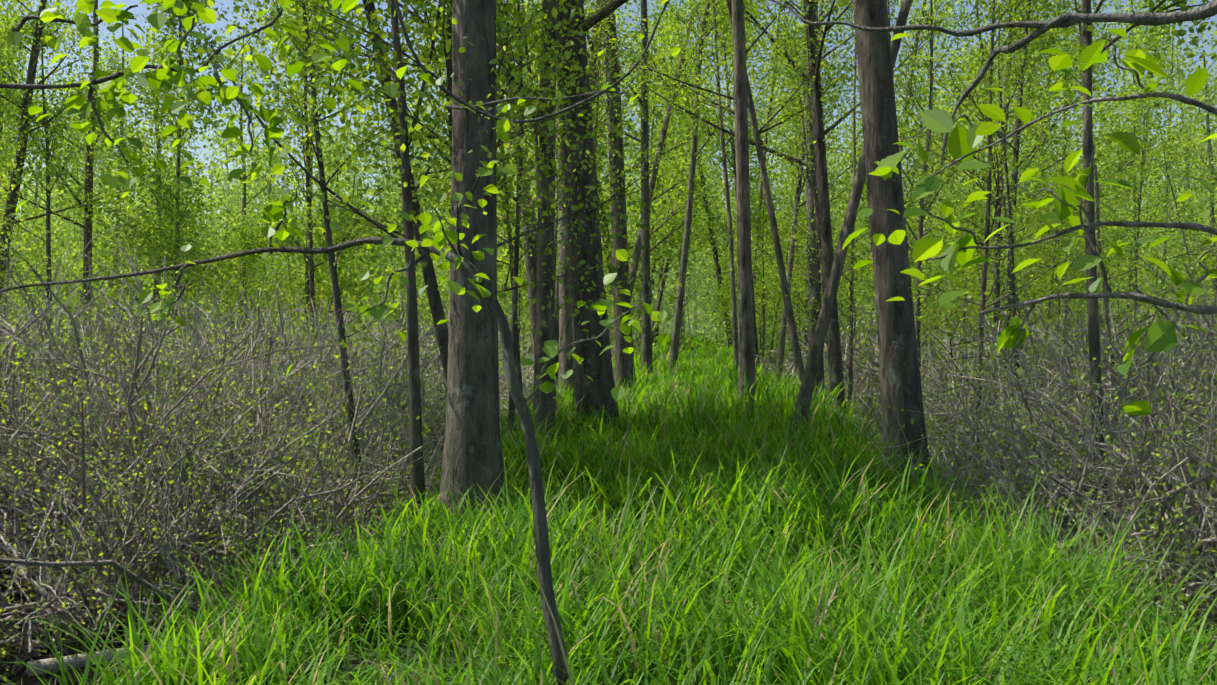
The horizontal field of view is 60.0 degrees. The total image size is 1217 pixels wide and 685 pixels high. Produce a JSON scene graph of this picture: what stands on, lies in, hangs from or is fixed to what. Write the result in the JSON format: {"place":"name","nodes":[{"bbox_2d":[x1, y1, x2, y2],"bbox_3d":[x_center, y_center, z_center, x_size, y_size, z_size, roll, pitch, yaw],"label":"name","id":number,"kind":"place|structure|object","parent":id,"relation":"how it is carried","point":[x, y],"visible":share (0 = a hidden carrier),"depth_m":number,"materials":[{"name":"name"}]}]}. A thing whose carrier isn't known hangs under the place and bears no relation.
{"place":"outdoors","nodes":[
{"label":"outdoors","id":0,"kind":"place"},
{"bbox_2d":[0,0,1216,323],"label":"sky","id":1,"kind":"structure","parent":0,"point":[141,9],"materials":[{"name":"blue"}]},
{"bbox_2d":[0,328,1216,684],"bbox_3d":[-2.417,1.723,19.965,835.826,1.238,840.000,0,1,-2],"label":"ground","id":2,"kind":"structure","parent":0,"point":[398,664],"depth_m":5.12,"materials":[{"name":"green plant"}]},
{"bbox_2d":[0,194,641,684],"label":"shrubs","id":3,"kind":"object","parent":2,"relation":"on","point":[134,446],"visible":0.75,"depth_m":9.17,"materials":[{"name":"brown plant"}]},
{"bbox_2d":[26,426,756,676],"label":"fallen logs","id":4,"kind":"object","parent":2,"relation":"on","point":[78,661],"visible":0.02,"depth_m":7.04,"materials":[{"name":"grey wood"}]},
{"bbox_2d":[0,129,1215,337],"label":"treeline","id":5,"kind":"object","parent":2,"relation":"on","point":[700,329],"visible":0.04,"depth_m":123.14,"materials":[{"name":"green plant"}]},
{"bbox_2d":[0,0,1216,551],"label":"trees","id":6,"kind":"object","parent":2,"relation":"on","point":[480,40],"visible":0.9,"depth_m":15.35,"materials":[{"name":"green plant"}]},
{"bbox_2d":[0,0,1216,684],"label":"foreground branches","id":7,"kind":"object","parent":6,"relation":"attached to","point":[1014,334],"visible":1,"depth_m":3.11,"materials":[{"name":"green plant"}]},
{"bbox_2d":[0,0,1216,396],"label":"trees","id":8,"kind":"object","parent":2,"relation":"on","point":[48,202],"visible":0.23,"depth_m":52.45,"materials":[{"name":"green plant"}]},
{"bbox_2d":[714,171,1216,680],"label":"shrubs","id":9,"kind":"object","parent":2,"relation":"on","point":[1164,453],"visible":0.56,"depth_m":9.16,"materials":[{"name":"brown plant"}]}
]}

